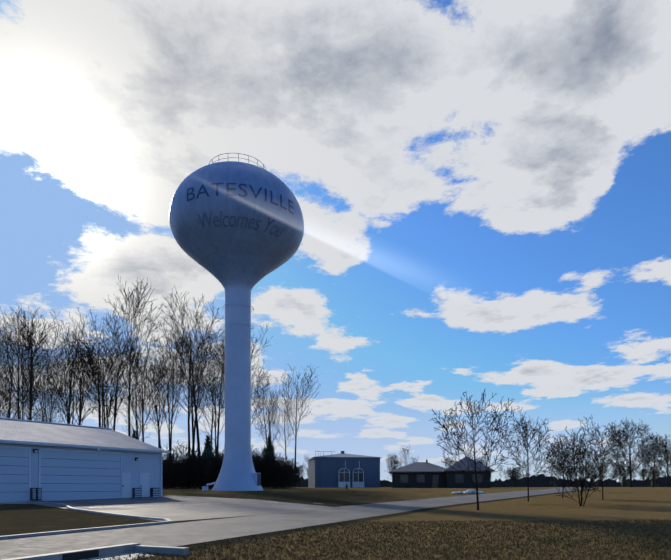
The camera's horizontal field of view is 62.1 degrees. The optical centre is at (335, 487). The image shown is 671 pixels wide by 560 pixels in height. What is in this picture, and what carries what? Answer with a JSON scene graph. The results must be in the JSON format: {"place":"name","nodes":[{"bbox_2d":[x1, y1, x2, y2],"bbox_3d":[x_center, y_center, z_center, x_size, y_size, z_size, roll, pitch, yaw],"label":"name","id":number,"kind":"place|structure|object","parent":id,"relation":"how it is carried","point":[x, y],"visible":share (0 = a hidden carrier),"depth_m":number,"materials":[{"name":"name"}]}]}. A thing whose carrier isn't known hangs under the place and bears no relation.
{"place":"outdoors","nodes":[
{"label":"outdoors","id":0,"kind":"place"},
{"bbox_2d":[0,487,592,559],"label":"road","id":1,"kind":"structure","parent":0,"point":[180,534],"depth_m":19.39,"materials":[{"name":"grey concrete"}]},
{"bbox_2d":[0,487,670,559],"bbox_3d":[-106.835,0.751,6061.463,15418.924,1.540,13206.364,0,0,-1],"label":"ground","id":2,"kind":"structure","parent":0,"point":[636,503],"depth_m":25.69,"materials":[{"name":"brown plant"}]},
{"bbox_2d":[0,387,16,417],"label":"forest tree","id":3,"kind":"object","parent":2,"relation":"on","point":[3,402],"visible":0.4,"depth_m":138.66,"materials":[{"name":"brown plant"}]},
{"bbox_2d":[0,317,18,382],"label":"forest tree","id":4,"kind":"object","parent":2,"relation":"on","point":[4,352],"visible":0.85,"depth_m":81.02,"materials":[{"name":"brown plant"}]},
{"bbox_2d":[0,384,20,417],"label":"forest tree","id":5,"kind":"object","parent":2,"relation":"on","point":[7,407],"visible":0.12,"depth_m":144.07,"materials":[{"name":"brown plant"}]},
{"bbox_2d":[0,357,35,418],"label":"forest tree","id":6,"kind":"object","parent":2,"relation":"on","point":[13,397],"visible":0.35,"depth_m":127.09,"materials":[{"name":"brown plant"}]},
{"bbox_2d":[0,324,41,418],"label":"forest tree","id":7,"kind":"object","parent":2,"relation":"on","point":[6,345],"visible":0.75,"depth_m":82.20,"materials":[{"name":"brown plant"}]},
{"bbox_2d":[0,320,50,418],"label":"forest tree","id":8,"kind":"object","parent":2,"relation":"on","point":[18,406],"visible":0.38,"depth_m":93.90,"materials":[{"name":"brown plant"}]},
{"bbox_2d":[0,334,50,419],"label":"forest tree","id":9,"kind":"object","parent":2,"relation":"on","point":[23,414],"visible":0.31,"depth_m":135.82,"materials":[{"name":"brown plant"}]},
{"bbox_2d":[4,381,46,419],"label":"forest tree","id":10,"kind":"object","parent":2,"relation":"on","point":[27,416],"visible":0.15,"depth_m":146.38,"materials":[{"name":"brown plant"}]},
{"bbox_2d":[0,306,70,410],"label":"forest tree","id":11,"kind":"object","parent":2,"relation":"on","point":[45,332],"visible":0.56,"depth_m":86.19,"materials":[{"name":"brown plant"}]},
{"bbox_2d":[0,307,76,420],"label":"forest tree","id":12,"kind":"object","parent":2,"relation":"on","point":[28,368],"visible":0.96,"depth_m":77.69,"materials":[{"name":"brown plant"}]},
{"bbox_2d":[20,348,65,421],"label":"forest tree","id":13,"kind":"object","parent":2,"relation":"on","point":[45,411],"visible":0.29,"depth_m":133.14,"materials":[{"name":"brown plant"}]},
{"bbox_2d":[25,381,64,422],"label":"forest tree","id":14,"kind":"object","parent":2,"relation":"on","point":[43,405],"visible":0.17,"depth_m":142.37,"materials":[{"name":"brown plant"}]},
{"bbox_2d":[25,373,72,422],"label":"forest tree","id":15,"kind":"object","parent":2,"relation":"on","point":[50,414],"visible":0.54,"depth_m":120.92,"materials":[{"name":"brown plant"}]},
{"bbox_2d":[39,335,86,423],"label":"forest tree","id":16,"kind":"object","parent":2,"relation":"on","point":[62,382],"visible":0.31,"depth_m":107.13,"materials":[{"name":"brown plant"}]},
{"bbox_2d":[32,311,103,423],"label":"forest tree","id":17,"kind":"object","parent":2,"relation":"on","point":[70,385],"visible":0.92,"depth_m":85.32,"materials":[{"name":"brown plant"}]},
{"bbox_2d":[40,325,107,424],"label":"forest tree","id":18,"kind":"object","parent":2,"relation":"on","point":[80,408],"visible":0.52,"depth_m":93.69,"materials":[{"name":"brown plant"}]},
{"bbox_2d":[44,333,103,424],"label":"forest tree","id":19,"kind":"object","parent":2,"relation":"on","point":[69,382],"visible":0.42,"depth_m":98.57,"materials":[{"name":"brown plant"}]},
{"bbox_2d":[56,354,112,424],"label":"forest tree","id":20,"kind":"object","parent":2,"relation":"on","point":[86,391],"visible":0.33,"depth_m":128.06,"materials":[{"name":"brown plant"}]},
{"bbox_2d":[0,418,169,502],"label":"garage","id":21,"kind":"structure","parent":2,"relation":"on","point":[44,461],"depth_m":42.53,"materials":[{"name":"white metal"}]},
{"bbox_2d":[0,502,172,539],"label":"kerb island","id":22,"kind":"structure","parent":2,"relation":"on","point":[166,521],"depth_m":20.38,"materials":[{"name":"concrete"}]},
{"bbox_2d":[2,543,188,559],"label":"culvert inlet","id":23,"kind":"object","parent":2,"relation":"on","point":[109,552],"visible":0.89,"depth_m":12.04,"materials":[{"name":"concrete"}]},
{"bbox_2d":[68,306,126,426],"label":"forest tree","id":24,"kind":"object","parent":2,"relation":"on","point":[98,385],"visible":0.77,"depth_m":90.94,"materials":[{"name":"brown plant"}]},
{"bbox_2d":[74,334,128,427],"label":"forest tree","id":25,"kind":"object","parent":2,"relation":"on","point":[104,412],"visible":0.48,"depth_m":113.87,"materials":[{"name":"brown plant"}]},
{"bbox_2d":[80,349,129,427],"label":"forest tree","id":26,"kind":"object","parent":2,"relation":"on","point":[108,414],"visible":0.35,"depth_m":132.79,"materials":[{"name":"brown plant"}]},
{"bbox_2d":[83,362,126,428],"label":"forest tree","id":27,"kind":"object","parent":2,"relation":"on","point":[108,423],"visible":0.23,"depth_m":141.25,"materials":[{"name":"brown plant"}]},
{"bbox_2d":[82,323,144,430],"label":"forest tree","id":28,"kind":"object","parent":2,"relation":"on","point":[115,402],"visible":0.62,"depth_m":100.05,"materials":[{"name":"brown plant"}]},
{"bbox_2d":[97,275,169,435],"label":"forest tree","id":29,"kind":"object","parent":2,"relation":"on","point":[136,311],"visible":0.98,"depth_m":80.53,"materials":[{"name":"brown plant"}]},
{"bbox_2d":[112,341,156,439],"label":"forest tree","id":30,"kind":"object","parent":2,"relation":"on","point":[136,400],"visible":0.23,"depth_m":117.78,"materials":[{"name":"brown plant"}]},
{"bbox_2d":[130,428,138,438],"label":"cedar tree","id":31,"kind":"object","parent":2,"relation":"on","point":[134,434],"visible":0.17,"depth_m":79.54,"materials":[{"name":"green plant"}]},
{"bbox_2d":[104,331,169,441],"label":"forest tree","id":32,"kind":"object","parent":2,"relation":"on","point":[144,392],"visible":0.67,"depth_m":101.58,"materials":[{"name":"brown plant"}]},
{"bbox_2d":[120,387,156,439],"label":"forest tree","id":33,"kind":"object","parent":2,"relation":"on","point":[140,428],"visible":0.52,"depth_m":145.94,"materials":[{"name":"brown plant"}]},
{"bbox_2d":[131,358,175,448],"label":"forest tree","id":34,"kind":"object","parent":2,"relation":"on","point":[156,413],"visible":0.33,"depth_m":139.82,"materials":[{"name":"brown plant"}]},
{"bbox_2d":[143,352,178,447],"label":"forest tree","id":35,"kind":"object","parent":2,"relation":"on","point":[159,379],"visible":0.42,"depth_m":130.83,"materials":[{"name":"brown plant"}]},
{"bbox_2d":[143,348,186,450],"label":"forest tree","id":36,"kind":"object","parent":2,"relation":"on","point":[164,398],"visible":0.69,"depth_m":109.41,"materials":[{"name":"brown plant"}]},
{"bbox_2d":[5,495,338,520],"bbox_3d":[-15.901,1.071,28.085,21.549,0.652,37.600,0,0,34],"label":"apron","id":37,"kind":"object","parent":2,"relation":"on","point":[189,508],"visible":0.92,"depth_m":33.83,"materials":[{"name":"concrete"}]},
{"bbox_2d":[151,325,202,458],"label":"forest tree","id":38,"kind":"object","parent":2,"relation":"on","point":[173,365],"visible":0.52,"depth_m":96.34,"materials":[{"name":"brown plant"}]},
{"bbox_2d":[160,441,196,488],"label":"brush shrub","id":39,"kind":"object","parent":2,"relation":"on","point":[173,470],"visible":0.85,"depth_m":70.99,"materials":[{"name":"brown plant"}]},
{"bbox_2d":[169,462,192,488],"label":"brush shrub","id":40,"kind":"object","parent":2,"relation":"on","point":[183,483],"visible":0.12,"depth_m":81.26,"materials":[{"name":"brown plant"}]},
{"bbox_2d":[158,324,213,483],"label":"forest tree","id":41,"kind":"object","parent":2,"relation":"on","point":[193,443],"visible":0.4,"depth_m":89.53,"materials":[{"name":"brown plant"}]},
{"bbox_2d":[148,286,224,488],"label":"forest tree","id":42,"kind":"object","parent":2,"relation":"on","point":[194,332],"visible":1,"depth_m":77.21,"materials":[{"name":"brown plant"}]},
{"bbox_2d":[152,321,223,487],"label":"forest tree","id":43,"kind":"object","parent":2,"relation":"on","point":[189,397],"visible":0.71,"depth_m":85.37,"materials":[{"name":"brown plant"}]},
{"bbox_2d":[168,335,221,442],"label":"forest tree","id":44,"kind":"object","parent":2,"relation":"on","point":[202,389],"visible":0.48,"depth_m":114.86,"materials":[{"name":"brown plant"}]},
{"bbox_2d":[181,450,218,488],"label":"brush shrub","id":45,"kind":"object","parent":2,"relation":"on","point":[195,466],"visible":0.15,"depth_m":78.93,"materials":[{"name":"brown plant"}]},
{"bbox_2d":[183,452,217,488],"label":"brush shrub","id":46,"kind":"object","parent":2,"relation":"on","point":[200,471],"visible":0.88,"depth_m":71.91,"materials":[{"name":"brown plant"}]},
{"bbox_2d":[194,435,216,488],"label":"cedar tree","id":47,"kind":"object","parent":2,"relation":"on","point":[208,446],"visible":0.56,"depth_m":78.70,"materials":[{"name":"green plant"}]},
{"bbox_2d":[187,340,224,443],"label":"forest tree","id":48,"kind":"object","parent":2,"relation":"on","point":[211,429],"visible":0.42,"depth_m":130.97,"materials":[{"name":"brown plant"}]},
{"bbox_2d":[190,373,224,459],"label":"forest tree","id":49,"kind":"object","parent":2,"relation":"on","point":[214,402],"visible":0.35,"depth_m":147.36,"materials":[{"name":"brown plant"}]},
{"bbox_2d":[200,445,223,482],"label":"brush shrub","id":50,"kind":"object","parent":2,"relation":"on","point":[220,456],"visible":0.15,"depth_m":73.92,"materials":[{"name":"brown plant"}]},
{"bbox_2d":[210,460,221,480],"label":"brush shrub","id":51,"kind":"object","parent":2,"relation":"on","point":[218,472],"visible":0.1,"depth_m":72.07,"materials":[{"name":"brown plant"}]},
{"bbox_2d":[192,324,251,453],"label":"forest tree","id":52,"kind":"object","parent":2,"relation":"on","point":[218,413],"visible":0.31,"depth_m":94.88,"materials":[{"name":"brown plant"}]},
{"bbox_2d":[198,332,256,448],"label":"forest tree","id":53,"kind":"object","parent":2,"relation":"on","point":[223,365],"visible":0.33,"depth_m":82.16,"materials":[{"name":"brown plant"}]},
{"bbox_2d":[169,153,303,490],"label":"water tower","id":54,"kind":"structure","parent":2,"relation":"on","point":[237,228],"depth_m":59.55,"materials":[{"name":"metal"}]},
{"bbox_2d":[215,324,273,395],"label":"forest tree","id":55,"kind":"object","parent":2,"relation":"on","point":[252,356],"visible":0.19,"depth_m":108.06,"materials":[{"name":"brown plant"}]},
{"bbox_2d":[251,360,271,424],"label":"forest tree","id":56,"kind":"object","parent":2,"relation":"on","point":[261,383],"visible":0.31,"depth_m":90.85,"materials":[{"name":"brown plant"}]},
{"bbox_2d":[251,448,271,486],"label":"brush shrub","id":57,"kind":"object","parent":2,"relation":"on","point":[262,465],"visible":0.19,"depth_m":73.70,"materials":[{"name":"brown plant"}]},
{"bbox_2d":[251,445,273,487],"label":"brush shrub","id":58,"kind":"object","parent":2,"relation":"on","point":[256,465],"visible":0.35,"depth_m":72.33,"materials":[{"name":"brown plant"}]},
{"bbox_2d":[251,380,284,487],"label":"forest tree","id":59,"kind":"object","parent":2,"relation":"on","point":[264,418],"visible":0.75,"depth_m":126.90,"materials":[{"name":"brown plant"}]},
{"bbox_2d":[263,434,275,486],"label":"cedar tree","id":60,"kind":"object","parent":2,"relation":"on","point":[270,447],"visible":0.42,"depth_m":93.84,"materials":[{"name":"green plant"}]},
{"bbox_2d":[258,453,282,486],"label":"brush shrub","id":61,"kind":"object","parent":2,"relation":"on","point":[272,455],"visible":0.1,"depth_m":89.02,"materials":[{"name":"black plant"}]},
{"bbox_2d":[252,386,289,442],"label":"forest tree","id":62,"kind":"object","parent":2,"relation":"on","point":[268,405],"visible":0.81,"depth_m":136.13,"materials":[{"name":"brown plant"}]},
{"bbox_2d":[259,452,294,488],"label":"brush shrub","id":63,"kind":"object","parent":2,"relation":"on","point":[273,470],"visible":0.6,"depth_m":73.94,"materials":[{"name":"black plant"}]},
{"bbox_2d":[266,456,296,488],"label":"brush shrub","id":64,"kind":"object","parent":2,"relation":"on","point":[287,471],"visible":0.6,"depth_m":74.00,"materials":[{"name":"black plant"}]},
{"bbox_2d":[268,460,298,486],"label":"brush shrub","id":65,"kind":"object","parent":2,"relation":"on","point":[294,474],"visible":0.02,"depth_m":85.15,"materials":[{"name":"black plant"}]},
{"bbox_2d":[267,395,300,485],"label":"forest tree","id":66,"kind":"object","parent":2,"relation":"on","point":[286,420],"visible":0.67,"depth_m":145.93,"materials":[{"name":"brown plant"}]},
{"bbox_2d":[270,456,302,488],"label":"brush shrub","id":67,"kind":"object","parent":2,"relation":"on","point":[294,476],"visible":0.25,"depth_m":79.14,"materials":[{"name":"black plant"}]},
{"bbox_2d":[287,458,302,487],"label":"brush shrub","id":68,"kind":"object","parent":2,"relation":"on","point":[298,473],"visible":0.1,"depth_m":114.81,"materials":[{"name":"black plant"}]},
{"bbox_2d":[273,364,320,487],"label":"forest tree","id":69,"kind":"object","parent":2,"relation":"on","point":[302,400],"visible":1,"depth_m":111.47,"materials":[{"name":"brown plant"}]},
{"bbox_2d":[297,464,305,486],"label":"horizon tree","id":70,"kind":"object","parent":2,"relation":"on","point":[301,473],"visible":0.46,"depth_m":357.30,"materials":[{"name":"brown plant"}]},
{"bbox_2d":[307,451,380,487],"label":"utility building","id":71,"kind":"structure","parent":2,"relation":"on","point":[342,469],"depth_m":109.42,"materials":[{"name":"blue"}]},
{"bbox_2d":[89,518,670,559],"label":"turf blades","id":72,"kind":"object","parent":2,"relation":"on","point":[647,545],"visible":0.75,"depth_m":14.78,"materials":[{"name":"brown plant"}]},
{"bbox_2d":[384,453,401,479],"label":"tree","id":73,"kind":"object","parent":2,"relation":"on","point":[395,465],"visible":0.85,"depth_m":215.82,"materials":[{"name":"grey plant"}]},
{"bbox_2d":[399,445,409,465],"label":"horizon tree","id":74,"kind":"object","parent":2,"relation":"on","point":[405,455],"visible":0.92,"depth_m":327.57,"materials":[{"name":"grey plant"}]},
{"bbox_2d":[162,474,670,486],"bbox_3d":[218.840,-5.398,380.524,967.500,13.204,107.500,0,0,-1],"label":"horizon treeline","id":75,"kind":"object","parent":2,"relation":"on","point":[539,480],"visible":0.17,"depth_m":432.77,"materials":[{"name":"grey"}]},
{"bbox_2d":[389,456,494,487],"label":"house","id":76,"kind":"structure","parent":2,"relation":"on","point":[426,474],"depth_m":93.83,"materials":[{"name":"brick"}]},
{"bbox_2d":[429,389,526,509],"bbox_3d":[7.871,-1.951,31.544,5.400,7.306,4.704,0,0,-19],"label":"roadside tree","id":77,"kind":"object","parent":2,"relation":"on","point":[473,438],"visible":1,"depth_m":31.13,"materials":[{"name":"brown plant"}]},
{"bbox_2d":[476,456,487,464],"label":"tree","id":78,"kind":"object","parent":2,"relation":"on","point":[479,459],"visible":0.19,"depth_m":261.33,"materials":[{"name":"grey plant"}]},
{"bbox_2d":[505,468,516,481],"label":"horizon tree","id":79,"kind":"object","parent":2,"relation":"on","point":[510,473],"visible":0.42,"depth_m":434.19,"materials":[{"name":"grey plant"}]},
{"bbox_2d":[508,466,521,485],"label":"horizon tree","id":80,"kind":"object","parent":2,"relation":"on","point":[515,477],"visible":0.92,"depth_m":369.18,"materials":[{"name":"brown plant"}]},
{"bbox_2d":[497,406,564,501],"bbox_3d":[14.704,-2.265,41.400,4.664,7.493,4.238,0,0,-1],"label":"roadside tree","id":81,"kind":"object","parent":2,"relation":"on","point":[527,436],"visible":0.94,"depth_m":41.27,"materials":[{"name":"brown plant"}]},
{"bbox_2d":[548,475,555,486],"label":"evergreen tree","id":82,"kind":"object","parent":2,"relation":"on","point":[552,483],"visible":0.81,"depth_m":359.15,"materials":[{"name":"green plant"}]},
{"bbox_2d":[540,434,583,497],"bbox_3d":[19.312,-1.585,47.227,4.860,5.853,3.729,0,0,-44],"label":"roadside tree","id":83,"kind":"object","parent":2,"relation":"on","point":[563,461],"visible":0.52,"depth_m":46.77,"materials":[{"name":"brown plant"}]},
{"bbox_2d":[543,422,614,505],"bbox_3d":[15.329,-1.190,34.953,4.061,5.600,4.255,0,0,36],"label":"roadside tree","id":84,"kind":"object","parent":2,"relation":"on","point":[583,467],"visible":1,"depth_m":34.55,"materials":[{"name":"brown plant"}]},
{"bbox_2d":[568,415,631,499],"bbox_3d":[21.011,-2.151,43.613,4.275,7.081,4.641,0,0,-1],"label":"roadside tree","id":85,"kind":"object","parent":2,"relation":"on","point":[611,445],"visible":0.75,"depth_m":43.53,"materials":[{"name":"brown plant"}]},
{"bbox_2d":[593,463,607,486],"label":"horizon tree","id":86,"kind":"object","parent":2,"relation":"on","point":[601,474],"visible":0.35,"depth_m":345.06,"materials":[{"name":"grey plant"}]},
{"bbox_2d":[612,463,628,486],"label":"horizon tree","id":87,"kind":"object","parent":2,"relation":"on","point":[621,474],"visible":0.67,"depth_m":303.72,"materials":[{"name":"grey plant"}]},
{"bbox_2d":[621,473,627,486],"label":"evergreen tree","id":88,"kind":"object","parent":2,"relation":"on","point":[623,483],"visible":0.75,"depth_m":389.82,"materials":[{"name":"green plant"}]},
{"bbox_2d":[622,464,637,480],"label":"horizon tree","id":89,"kind":"object","parent":2,"relation":"on","point":[631,470],"visible":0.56,"depth_m":355.09,"materials":[{"name":"grey plant"}]},
{"bbox_2d":[601,416,664,486],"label":"tree","id":90,"kind":"object","parent":2,"relation":"on","point":[631,443],"visible":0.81,"depth_m":150.39,"materials":[{"name":"brown plant"}]},
{"bbox_2d":[626,449,652,486],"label":"tree","id":91,"kind":"object","parent":2,"relation":"on","point":[643,473],"visible":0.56,"depth_m":263.10,"materials":[{"name":"brown plant"}]},
{"bbox_2d":[639,468,652,482],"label":"horizon tree","id":92,"kind":"object","parent":2,"relation":"on","point":[647,477],"visible":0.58,"depth_m":356.99,"materials":[{"name":"grey plant"}]},
{"bbox_2d":[634,432,670,486],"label":"tree","id":93,"kind":"object","parent":2,"relation":"on","point":[655,452],"visible":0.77,"depth_m":170.31,"materials":[{"name":"brown plant"}]},
{"bbox_2d":[650,470,662,486],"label":"horizon tree","id":94,"kind":"object","parent":2,"relation":"on","point":[659,473],"visible":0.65,"depth_m":303.23,"materials":[{"name":"brown plant"}]},
{"bbox_2d":[653,441,670,486],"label":"tree","id":95,"kind":"object","parent":2,"relation":"on","point":[667,460],"visible":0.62,"depth_m":192.16,"materials":[{"name":"brown plant"}]},
{"bbox_2d":[0,0,670,481],"label":"sky","id":96,"kind":"structure","parent":0,"point":[481,188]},
{"bbox_2d":[452,490,483,493],"bbox_3d":[14.030,0.496,58.218,3.553,0.481,1.534,0,0,-10],"label":"car","id":97,"kind":"object","parent":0,"point":[469,492],"visible":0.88,"depth_m":57.97,"materials":[{"name":"silver metal"}]}
]}

